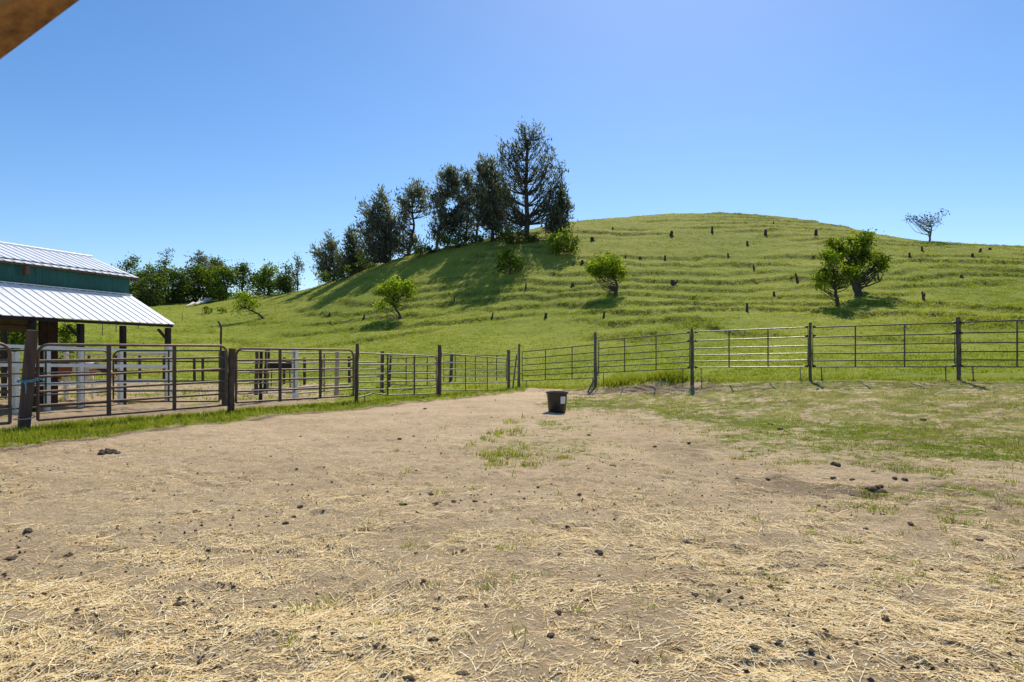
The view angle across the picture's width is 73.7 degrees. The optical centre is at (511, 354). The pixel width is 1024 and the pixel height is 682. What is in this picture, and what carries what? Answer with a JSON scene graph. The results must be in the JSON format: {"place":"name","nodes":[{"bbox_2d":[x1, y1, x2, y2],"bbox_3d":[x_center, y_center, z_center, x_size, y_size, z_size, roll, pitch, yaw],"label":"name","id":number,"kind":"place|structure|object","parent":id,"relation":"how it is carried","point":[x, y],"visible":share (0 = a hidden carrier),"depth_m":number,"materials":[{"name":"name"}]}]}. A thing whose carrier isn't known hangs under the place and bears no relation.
{"place":"outdoors","nodes":[
{"label":"outdoors","id":0,"kind":"place"},
{"bbox_2d":[0,0,78,58],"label":"wooden rafter","id":1,"kind":"object","parent":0,"point":[21,21],"depth_m":1.22,"materials":[{"name":"brown wood"}]},
{"bbox_2d":[0,212,1023,681],"bbox_3d":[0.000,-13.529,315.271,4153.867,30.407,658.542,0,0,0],"label":"ground","id":2,"kind":"structure","parent":0,"point":[490,412],"depth_m":9.54,"materials":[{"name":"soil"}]},
{"bbox_2d":[0,342,11,424],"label":"tube gate","id":3,"kind":"structure","parent":2,"relation":"on","point":[9,376],"depth_m":13.55,"materials":[{"name":"brown metal"}]},
{"bbox_2d":[3,555,19,560],"bbox_3d":[-3.903,1.591,5.328,0.112,0.031,0.079,0,0,-23],"label":"dung clod","id":4,"kind":"object","parent":2,"relation":"on","point":[11,558],"visible":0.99,"depth_m":5.31,"materials":[{"name":"soil"}]},
{"bbox_2d":[0,317,37,367],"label":"oak tree","id":5,"kind":"object","parent":2,"relation":"on","point":[15,338],"visible":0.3,"depth_m":43.49,"materials":[{"name":"green plant"}]},
{"bbox_2d":[13,330,37,429],"bbox_3d":[-9.890,0.585,13.897,0.472,2.189,0.399,0,0,0],"label":"gate post","id":6,"kind":"object","parent":2,"relation":"on","point":[27,379],"visible":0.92,"depth_m":13.84,"materials":[{"name":"brown wood"}]},
{"bbox_2d":[36,343,227,420],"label":"tube gate","id":7,"kind":"structure","parent":6,"relation":"attached to","point":[108,359],"depth_m":15.62,"materials":[{"name":"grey metal"}]},
{"bbox_2d":[0,349,105,409],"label":"corral panel","id":8,"kind":"object","parent":2,"relation":"on","point":[45,379],"visible":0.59,"depth_m":18.82,"materials":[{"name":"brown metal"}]},
{"bbox_2d":[58,322,76,358],"bbox_3d":[-25.552,-0.288,38.980,1.674,3.474,1.683,0,0,-36],"label":"shrub","id":9,"kind":"object","parent":2,"relation":"on","point":[66,333],"visible":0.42,"depth_m":38.84,"materials":[{"name":"green plant"}]},
{"bbox_2d":[0,344,171,413],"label":"white rail fence","id":10,"kind":"object","parent":2,"relation":"on","point":[80,366],"visible":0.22,"depth_m":20.57,"materials":[{"name":"paint"}]},
{"bbox_2d":[0,241,174,411],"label":"barn","id":11,"kind":"structure","parent":2,"relation":"on","point":[48,288],"depth_m":21.66,"materials":[{"name":"white metal"}]},
{"bbox_2d":[58,362,116,396],"bbox_3d":[-15.624,0.886,24.603,2.679,1.340,0.558,0,0,-5],"label":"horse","id":12,"kind":"object","parent":2,"relation":"on","point":[65,369],"visible":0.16,"depth_m":24.45},
{"bbox_2d":[11,352,164,398],"bbox_3d":[-15.060,0.809,24.445,6.444,1.819,0.140,0,0,6],"label":"white rail fence","id":13,"kind":"object","parent":2,"relation":"on","point":[65,355],"visible":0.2,"depth_m":24.39,"materials":[{"name":"paint"}]},
{"bbox_2d":[97,448,120,454],"bbox_3d":[-6.590,1.599,11.144,0.340,0.128,0.309,0,0,-39],"label":"dung pile","id":14,"kind":"object","parent":2,"relation":"on","point":[107,451],"visible":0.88,"depth_m":11.09,"materials":[{"name":"soil"}]},
{"bbox_2d":[111,251,146,293],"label":"oak tree","id":15,"kind":"object","parent":2,"relation":"on","point":[129,266],"visible":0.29,"depth_m":149.51,"materials":[{"name":"green plant"}]},
{"bbox_2d":[129,258,163,299],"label":"oak tree","id":16,"kind":"object","parent":2,"relation":"on","point":[148,266],"visible":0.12,"depth_m":145.37,"materials":[{"name":"green plant"}]},
{"bbox_2d":[129,269,175,305],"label":"oak tree","id":17,"kind":"object","parent":2,"relation":"on","point":[149,296],"visible":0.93,"depth_m":135.35,"materials":[{"name":"green plant"}]},
{"bbox_2d":[151,253,175,295],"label":"oak tree","id":18,"kind":"object","parent":2,"relation":"on","point":[164,262],"visible":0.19,"depth_m":149.57,"materials":[{"name":"green plant"}]},
{"bbox_2d":[112,350,219,402],"bbox_3d":[-10.448,0.650,20.650,3.110,1.588,0.051,0,0,-6],"label":"corral panel","id":19,"kind":"object","parent":2,"relation":"on","point":[168,381],"visible":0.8,"depth_m":20.63,"materials":[{"name":"brown metal"}]},
{"bbox_2d":[158,247,174,269],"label":"bare tree","id":20,"kind":"object","parent":2,"relation":"on","point":[172,249],"visible":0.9,"depth_m":150.82,"materials":[{"name":"green plant"}]},
{"bbox_2d":[157,265,199,303],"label":"oak tree","id":21,"kind":"object","parent":2,"relation":"on","point":[179,292],"visible":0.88,"depth_m":141.38,"materials":[{"name":"green plant"}]},
{"bbox_2d":[173,601,186,606],"bbox_3d":[-2.117,1.595,4.356,0.084,0.036,0.053,0,0,-33],"label":"dung clod","id":22,"kind":"object","parent":2,"relation":"on","point":[176,604],"visible":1,"depth_m":4.34,"materials":[{"name":"soil"}]},
{"bbox_2d":[171,263,216,301],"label":"oak tree","id":23,"kind":"object","parent":2,"relation":"on","point":[202,275],"visible":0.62,"depth_m":146.42,"materials":[{"name":"green plant"}]},
{"bbox_2d":[188,250,208,263],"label":"bare tree","id":24,"kind":"object","parent":2,"relation":"on","point":[199,253],"visible":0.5,"depth_m":152.80,"materials":[{"name":"green plant"}]},
{"bbox_2d":[180,254,218,299],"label":"tree","id":25,"kind":"object","parent":2,"relation":"on","point":[198,261],"visible":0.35,"depth_m":151.40,"materials":[{"name":"green plant"}]},
{"bbox_2d":[186,297,212,305],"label":"fallen log","id":26,"kind":"object","parent":2,"relation":"on","point":[205,300],"visible":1,"depth_m":137.40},
{"bbox_2d":[202,305,212,313],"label":"shrub","id":27,"kind":"object","parent":2,"relation":"on","point":[209,308],"visible":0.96,"depth_m":114.98,"materials":[{"name":"green plant"}]},
{"bbox_2d":[194,262,229,298],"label":"oak tree","id":28,"kind":"object","parent":2,"relation":"on","point":[210,281],"visible":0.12,"depth_m":149.02,"materials":[{"name":"green plant"}]},
{"bbox_2d":[199,255,229,273],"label":"oak tree","id":29,"kind":"object","parent":2,"relation":"on","point":[220,263],"visible":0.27,"depth_m":157.71,"materials":[{"name":"green plant"}]},
{"bbox_2d":[207,285,229,300],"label":"shrub","id":30,"kind":"object","parent":2,"relation":"on","point":[218,295],"visible":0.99,"depth_m":142.48,"materials":[{"name":"green plant"}]},
{"bbox_2d":[87,355,350,384],"bbox_3d":[-17.800,0.782,36.128,19.429,1.713,2.327,0,0,4],"label":"wire fence","id":31,"kind":"object","parent":2,"relation":"on","point":[202,373],"visible":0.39,"depth_m":36.19,"materials":[{"name":"brown metal"}]},
{"bbox_2d":[217,321,221,399],"bbox_3d":[-9.860,0.187,23.031,0.169,2.666,0.080,0,0,0],"label":"bent pipe","id":32,"kind":"object","parent":2,"relation":"on","point":[219,323],"visible":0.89,"depth_m":23.00,"materials":[{"name":"brown metal"}]},
{"bbox_2d":[202,264,241,299],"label":"oak tree","id":33,"kind":"object","parent":2,"relation":"on","point":[225,272],"visible":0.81,"depth_m":145.57,"materials":[{"name":"green plant"}]},
{"bbox_2d":[221,351,224,403],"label":"pen post","id":34,"kind":"object","parent":2,"relation":"on","point":[223,378],"visible":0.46,"depth_m":21.55,"materials":[{"name":"brown metal"}]},
{"bbox_2d":[227,348,235,411],"bbox_3d":[-7.561,0.748,18.398,0.228,1.838,0.203,0,0,0],"label":"gate post","id":35,"kind":"object","parent":2,"relation":"on","point":[231,375],"visible":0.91,"depth_m":18.32,"materials":[{"name":"brown wood"}]},
{"bbox_2d":[229,260,255,296],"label":"oak tree","id":36,"kind":"object","parent":2,"relation":"on","point":[243,268],"visible":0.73,"depth_m":149.64,"materials":[{"name":"green plant"}]},
{"bbox_2d":[227,288,262,318],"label":"almond tree","id":37,"kind":"object","parent":2,"relation":"on","point":[243,297],"visible":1,"depth_m":93.13,"materials":[{"name":"green plant"}]},
{"bbox_2d":[211,290,281,297],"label":"shrub","id":38,"kind":"object","parent":2,"relation":"on","point":[249,295],"visible":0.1,"depth_m":148.82,"materials":[{"name":"green plant"}]},
{"bbox_2d":[243,267,261,295],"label":"oak tree","id":39,"kind":"object","parent":2,"relation":"on","point":[253,274],"visible":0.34,"depth_m":149.51,"materials":[{"name":"green plant"}]},
{"bbox_2d":[254,352,258,394],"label":"pen post","id":40,"kind":"object","parent":2,"relation":"on","point":[256,367],"visible":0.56,"depth_m":26.94,"materials":[{"name":"brown wood"}]},
{"bbox_2d":[259,352,262,399],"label":"pen post","id":41,"kind":"object","parent":2,"relation":"on","point":[260,377],"visible":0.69,"depth_m":23.16,"materials":[{"name":"black wood"}]},
{"bbox_2d":[246,259,284,295],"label":"oak tree","id":42,"kind":"object","parent":2,"relation":"on","point":[264,277],"visible":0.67,"depth_m":143.25,"materials":[{"name":"green plant"}]},
{"bbox_2d":[263,350,269,388],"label":"pen post","id":43,"kind":"object","parent":2,"relation":"on","point":[264,385],"visible":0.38,"depth_m":29.92,"materials":[{"name":"black wood"}]},
{"bbox_2d":[269,361,291,386],"bbox_3d":[-11.018,0.930,32.500,1.280,1.241,0.600,0,0,0],"label":"feed trough","id":44,"kind":"object","parent":2,"relation":"on","point":[284,366],"visible":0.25,"depth_m":32.20,"materials":[{"name":"black wood"}]},
{"bbox_2d":[266,261,304,293],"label":"oak tree","id":45,"kind":"object","parent":2,"relation":"on","point":[284,284],"visible":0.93,"depth_m":139.41,"materials":[{"name":"green plant"}]},
{"bbox_2d":[291,350,297,397],"bbox_3d":[-7.855,0.783,24.699,0.188,1.970,0.186,0,0,13],"label":"pen post","id":46,"kind":"object","parent":2,"relation":"on","point":[295,395],"visible":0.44,"depth_m":24.63,"materials":[{"name":"white paint"}]},
{"bbox_2d":[236,350,294,393],"bbox_3d":[-8.397,0.610,23.400,0.053,1.532,2.691,0,0,25],"label":"corral panel","id":47,"kind":"object","parent":46,"relation":"attached to","point":[266,372],"visible":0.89,"depth_m":23.35,"materials":[{"name":"beige metal"}]},
{"bbox_2d":[298,353,354,393],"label":"corral panel","id":48,"kind":"object","parent":46,"relation":"attached to","point":[324,385],"visible":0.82,"depth_m":26.05,"materials":[{"name":"beige metal"}]},
{"bbox_2d":[288,252,309,290],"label":"tree","id":49,"kind":"object","parent":2,"relation":"on","point":[298,264],"visible":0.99,"depth_m":133.57,"materials":[{"name":"green plant"}]},
{"bbox_2d":[306,229,347,281],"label":"pine tree","id":50,"kind":"object","parent":2,"relation":"on","point":[324,262],"visible":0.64,"depth_m":126.11,"materials":[{"name":"green plant"}]},
{"bbox_2d":[334,352,338,395],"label":"pen post","id":51,"kind":"object","parent":2,"relation":"on","point":[336,391],"visible":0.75,"depth_m":26.13,"materials":[{"name":"grey wood"}]},
{"bbox_2d":[332,223,373,276],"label":"pine tree","id":52,"kind":"object","parent":2,"relation":"on","point":[350,252],"visible":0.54,"depth_m":118.22,"materials":[{"name":"green plant"}]},
{"bbox_2d":[313,253,394,285],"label":"shrub","id":53,"kind":"object","parent":2,"relation":"on","point":[327,276],"visible":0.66,"depth_m":114.96,"materials":[{"name":"green plant"}]},
{"bbox_2d":[354,344,358,401],"bbox_3d":[-5.051,0.662,22.197,0.156,2.037,0.138,0,0,-43],"label":"gate post","id":54,"kind":"object","parent":2,"relation":"on","point":[356,373],"visible":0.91,"depth_m":22.16,"materials":[{"name":"brown metal"}]},
{"bbox_2d":[235,347,353,403],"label":"tube gate","id":55,"kind":"structure","parent":54,"relation":"attached to","point":[280,378],"depth_m":19.98,"materials":[{"name":"grey metal"}]},
{"bbox_2d":[350,183,408,262],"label":"pine tree","id":56,"kind":"object","parent":2,"relation":"on","point":[383,230],"visible":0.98,"depth_m":112.43,"materials":[{"name":"green plant"}]},
{"bbox_2d":[380,351,383,392],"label":"pen post","id":57,"kind":"object","parent":2,"relation":"on","point":[382,362],"visible":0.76,"depth_m":29.03,"materials":[{"name":"brown wood"}]},
{"bbox_2d":[359,355,381,388],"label":"corral panel","id":58,"kind":"object","parent":57,"relation":"attached to","point":[380,369],"visible":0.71,"depth_m":28.62,"materials":[{"name":"beige metal"}]},
{"bbox_2d":[384,356,436,385],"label":"corral panel","id":59,"kind":"object","parent":57,"relation":"attached to","point":[406,377],"visible":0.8,"depth_m":31.46,"materials":[{"name":"grey metal"}]},
{"bbox_2d":[389,355,391,386],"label":"pen post","id":60,"kind":"object","parent":2,"relation":"on","point":[390,361],"visible":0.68,"depth_m":32.95,"materials":[{"name":"brown wood"}]},
{"bbox_2d":[371,274,421,318],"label":"almond tree","id":61,"kind":"object","parent":2,"relation":"on","point":[393,298],"visible":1,"depth_m":74.72,"materials":[{"name":"green plant"}]},
{"bbox_2d":[358,352,436,398],"bbox_3d":[-3.932,0.749,23.983,0.056,1.659,4.095,0,0,33],"label":"corral panel","id":62,"kind":"object","parent":2,"relation":"on","point":[388,373],"visible":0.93,"depth_m":23.75,"materials":[{"name":"beige metal"}]},
{"bbox_2d":[403,675,414,680],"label":"dung clod","id":63,"kind":"object","parent":2,"relation":"on","point":[409,678],"visible":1,"depth_m":3.39,"materials":[{"name":"soil"}]},
{"bbox_2d":[388,177,433,257],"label":"pine tree","id":64,"kind":"object","parent":2,"relation":"on","point":[419,192],"visible":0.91,"depth_m":113.03,"materials":[{"name":"green plant"}]},
{"bbox_2d":[427,637,438,641],"bbox_3d":[-0.438,1.585,3.796,0.070,0.026,0.052,0,0,19],"label":"dung clod","id":65,"kind":"object","parent":2,"relation":"on","point":[433,639],"visible":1,"depth_m":3.78,"materials":[{"name":"soil"}]},
{"bbox_2d":[437,345,441,394],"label":"gate post","id":66,"kind":"object","parent":2,"relation":"on","point":[439,370],"visible":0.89,"depth_m":25.74,"materials":[{"name":"brown wood"}]},
{"bbox_2d":[427,163,466,248],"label":"pine tree","id":67,"kind":"object","parent":2,"relation":"on","point":[449,177],"visible":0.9,"depth_m":112.58,"materials":[{"name":"green plant"}]},
{"bbox_2d":[422,199,474,247],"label":"pine tree","id":68,"kind":"object","parent":2,"relation":"on","point":[452,219],"visible":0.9,"depth_m":109.20,"materials":[{"name":"green plant"}]},
{"bbox_2d":[405,230,496,257],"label":"shrub","id":69,"kind":"object","parent":2,"relation":"on","point":[446,239],"visible":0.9,"depth_m":104.97,"materials":[{"name":"green plant"}]},
{"bbox_2d":[449,356,452,381],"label":"pen post","id":70,"kind":"object","parent":2,"relation":"on","point":[451,371],"visible":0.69,"depth_m":35.62,"materials":[{"name":"grey wood"}]},
{"bbox_2d":[445,165,475,243],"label":"pine tree","id":71,"kind":"object","parent":2,"relation":"on","point":[459,192],"visible":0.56,"depth_m":112.17,"materials":[{"name":"green plant"}]},
{"bbox_2d":[456,670,469,675],"bbox_3d":[-0.244,1.608,3.438,0.080,0.029,0.057,0,0,18],"label":"dung clod","id":72,"kind":"object","parent":2,"relation":"on","point":[464,673],"visible":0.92,"depth_m":3.43,"materials":[{"name":"soil"}]},
{"bbox_2d":[441,353,507,390],"bbox_3d":[-1.446,0.743,28.106,0.063,1.637,5.115,0,0,30],"label":"corral panel","id":73,"kind":"object","parent":2,"relation":"on","point":[465,376],"visible":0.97,"depth_m":27.99,"materials":[{"name":"beige metal"}]},
{"bbox_2d":[443,355,506,380],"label":"corral panel","id":74,"kind":"object","parent":2,"relation":"on","point":[475,366],"visible":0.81,"depth_m":35.73,"materials":[{"name":"grey metal"}]},
{"bbox_2d":[461,152,496,238],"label":"pine tree","id":75,"kind":"object","parent":2,"relation":"on","point":[477,169],"visible":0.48,"depth_m":110.57,"materials":[{"name":"green plant"}]},
{"bbox_2d":[469,154,518,240],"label":"pine tree","id":76,"kind":"object","parent":2,"relation":"on","point":[488,216],"visible":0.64,"depth_m":106.11,"materials":[{"name":"green plant"}]},
{"bbox_2d":[507,350,509,388],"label":"gate post","id":77,"kind":"object","parent":2,"relation":"on","point":[508,355],"visible":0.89,"depth_m":30.34,"materials":[{"name":"grey wood"}]},
{"bbox_2d":[510,351,518,380],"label":"corral panel","id":78,"kind":"object","parent":77,"relation":"attached to","point":[515,366],"visible":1,"depth_m":31.86,"materials":[{"name":"beige metal"}]},
{"bbox_2d":[493,247,526,274],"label":"shrub","id":79,"kind":"object","parent":2,"relation":"on","point":[512,262],"visible":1,"depth_m":85.61,"materials":[{"name":"green plant"}]},
{"bbox_2d":[0,398,1023,681],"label":"straw chaff","id":80,"kind":"object","parent":2,"relation":"on","point":[202,674],"visible":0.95,"depth_m":4.43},
{"bbox_2d":[0,424,1023,681],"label":"scattered straw","id":81,"kind":"object","parent":2,"relation":"on","point":[432,674],"visible":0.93,"depth_m":4.39,"materials":[{"name":"beige plant"}]},
{"bbox_2d":[0,211,1023,400],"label":"hillside grass","id":82,"kind":"structure","parent":2,"relation":"on","point":[803,363],"depth_m":54.62,"materials":[{"name":"green plant"}]},
{"bbox_2d":[0,376,1023,681],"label":"paddock grass","id":83,"kind":"structure","parent":2,"relation":"on","point":[78,428],"depth_m":14.31,"materials":[{"name":"green plant"}]},
{"bbox_2d":[0,403,1023,681],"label":"soil crumbs","id":84,"kind":"object","parent":2,"relation":"on","point":[410,617],"visible":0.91,"depth_m":4.52,"materials":[{"name":"brown soil"}]},
{"bbox_2d":[517,344,519,386],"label":"gate post","id":85,"kind":"object","parent":2,"relation":"on","point":[518,382],"visible":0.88,"depth_m":32.24,"materials":[{"name":"grey wood"}]},
{"bbox_2d":[495,225,543,244],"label":"shrub","id":86,"kind":"object","parent":2,"relation":"on","point":[507,237],"visible":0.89,"depth_m":99.59,"materials":[{"name":"green plant"}]},
{"bbox_2d":[489,119,568,239],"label":"pine tree","id":87,"kind":"object","parent":2,"relation":"on","point":[521,219],"visible":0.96,"depth_m":102.45,"materials":[{"name":"green plant"}]},
{"bbox_2d":[546,391,567,412],"bbox_3d":[1.247,1.309,18.901,0.623,0.576,0.623,0,0,0],"label":"feed tub","id":88,"kind":"object","parent":2,"relation":"on","point":[557,400],"visible":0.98,"depth_m":18.68,"materials":[{"name":"black plastic"}]},
{"bbox_2d":[522,344,593,386],"bbox_3d":[2.001,0.562,30.709,4.225,2.014,0.045,0,0,44],"label":"corral panel","id":89,"kind":"object","parent":2,"relation":"on","point":[572,367],"visible":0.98,"depth_m":30.73,"materials":[{"name":"grey metal"}]},
{"bbox_2d":[539,181,578,239],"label":"pine tree","id":90,"kind":"object","parent":2,"relation":"on","point":[557,219],"visible":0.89,"depth_m":99.80,"materials":[{"name":"green plant"}]},
{"bbox_2d":[542,227,580,254],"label":"shrub","id":91,"kind":"object","parent":2,"relation":"on","point":[556,243],"visible":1,"depth_m":90.38,"materials":[{"name":"green plant"}]},
{"bbox_2d":[594,332,598,386],"bbox_3d":[3.609,0.284,29.119,0.147,2.500,0.338,0,0,-27],"label":"gate post","id":92,"kind":"object","parent":2,"relation":"on","point":[595,357],"visible":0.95,"depth_m":29.15,"materials":[{"name":"brown wood"}]},
{"bbox_2d":[582,251,629,294],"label":"almond tree","id":93,"kind":"object","parent":2,"relation":"on","point":[611,270],"visible":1,"depth_m":70.86,"materials":[{"name":"green plant"}]},
{"bbox_2d":[598,333,689,384],"bbox_3d":[5.290,0.236,27.781,4.188,2.207,0.044,0,0,40],"label":"corral panel","id":94,"kind":"object","parent":2,"relation":"on","point":[655,351],"visible":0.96,"depth_m":27.57,"materials":[{"name":"grey metal"}]},
{"bbox_2d":[687,329,697,384],"bbox_3d":[6.917,0.134,26.165,0.414,2.259,0.171,0,0,0],"label":"gate post","id":95,"kind":"object","parent":2,"relation":"on","point":[691,366],"visible":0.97,"depth_m":26.11,"materials":[{"name":"brown wood"}]},
{"bbox_2d":[693,327,808,381],"bbox_3d":[8.737,0.022,25.250,4.147,2.023,0.048,0,0,33],"label":"corral panel","id":96,"kind":"object","parent":2,"relation":"on","point":[767,346],"visible":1,"depth_m":25.13,"materials":[{"name":"metal"}]},
{"bbox_2d":[523,368,1023,389],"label":"tall weeds","id":97,"kind":"object","parent":2,"relation":"on","point":[675,376],"visible":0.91,"depth_m":27.20,"materials":[{"name":"green plant"}]},
{"bbox_2d":[546,380,1023,475],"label":"dry paddock grass","id":98,"kind":"structure","parent":2,"relation":"on","point":[876,430],"depth_m":16.56,"materials":[{"name":"green plant"}]},
{"bbox_2d":[805,323,815,380],"bbox_3d":[10.488,-0.045,24.056,0.396,2.178,0.213,0,0,0],"label":"gate post","id":99,"kind":"object","parent":2,"relation":"on","point":[810,348],"visible":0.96,"depth_m":24.05,"materials":[{"name":"brown wood"}]},
{"bbox_2d":[809,247,869,305],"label":"almond tree","id":100,"kind":"object","parent":2,"relation":"on","point":[847,272],"visible":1,"depth_m":59.61,"materials":[{"name":"green plant"}]},
{"bbox_2d":[820,228,896,296],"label":"almond tree","id":101,"kind":"object","parent":2,"relation":"on","point":[862,245],"visible":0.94,"depth_m":63.63,"materials":[{"name":"green plant"}]},
{"bbox_2d":[864,485,887,492],"bbox_3d":[4.309,1.610,8.065,0.246,0.127,0.241,0,0,0],"label":"dung pile","id":102,"kind":"object","parent":2,"relation":"on","point":[876,488],"visible":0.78,"depth_m":8.03,"materials":[{"name":"brown soil"}]},
{"bbox_2d":[812,322,955,380],"bbox_3d":[12.416,-0.066,23.001,4.249,1.957,0.048,0,0,30],"label":"corral panel","id":103,"kind":"object","parent":2,"relation":"on","point":[904,344],"visible":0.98,"depth_m":22.87,"materials":[{"name":"grey metal"}]},
{"bbox_2d":[902,208,949,240],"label":"bare tree","id":104,"kind":"object","parent":2,"relation":"on","point":[920,221],"visible":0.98,"depth_m":108.51,"materials":[{"name":"grey plant"}]},
{"bbox_2d":[952,317,963,380],"bbox_3d":[14.235,-0.123,21.855,0.378,2.163,0.211,0,0,0],"label":"gate post","id":105,"kind":"object","parent":2,"relation":"on","point":[958,365],"visible":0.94,"depth_m":21.84,"materials":[{"name":"brown wood"}]},
{"bbox_2d":[960,320,1023,380],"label":"corral panel","id":106,"kind":"object","parent":2,"relation":"on","point":[1016,351],"visible":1,"depth_m":21.37,"materials":[{"name":"grey metal"}]},
{"bbox_2d":[0,0,1023,297],"label":"sky","id":107,"kind":"structure","parent":0,"point":[246,131],"materials":[{"name":"blue"}]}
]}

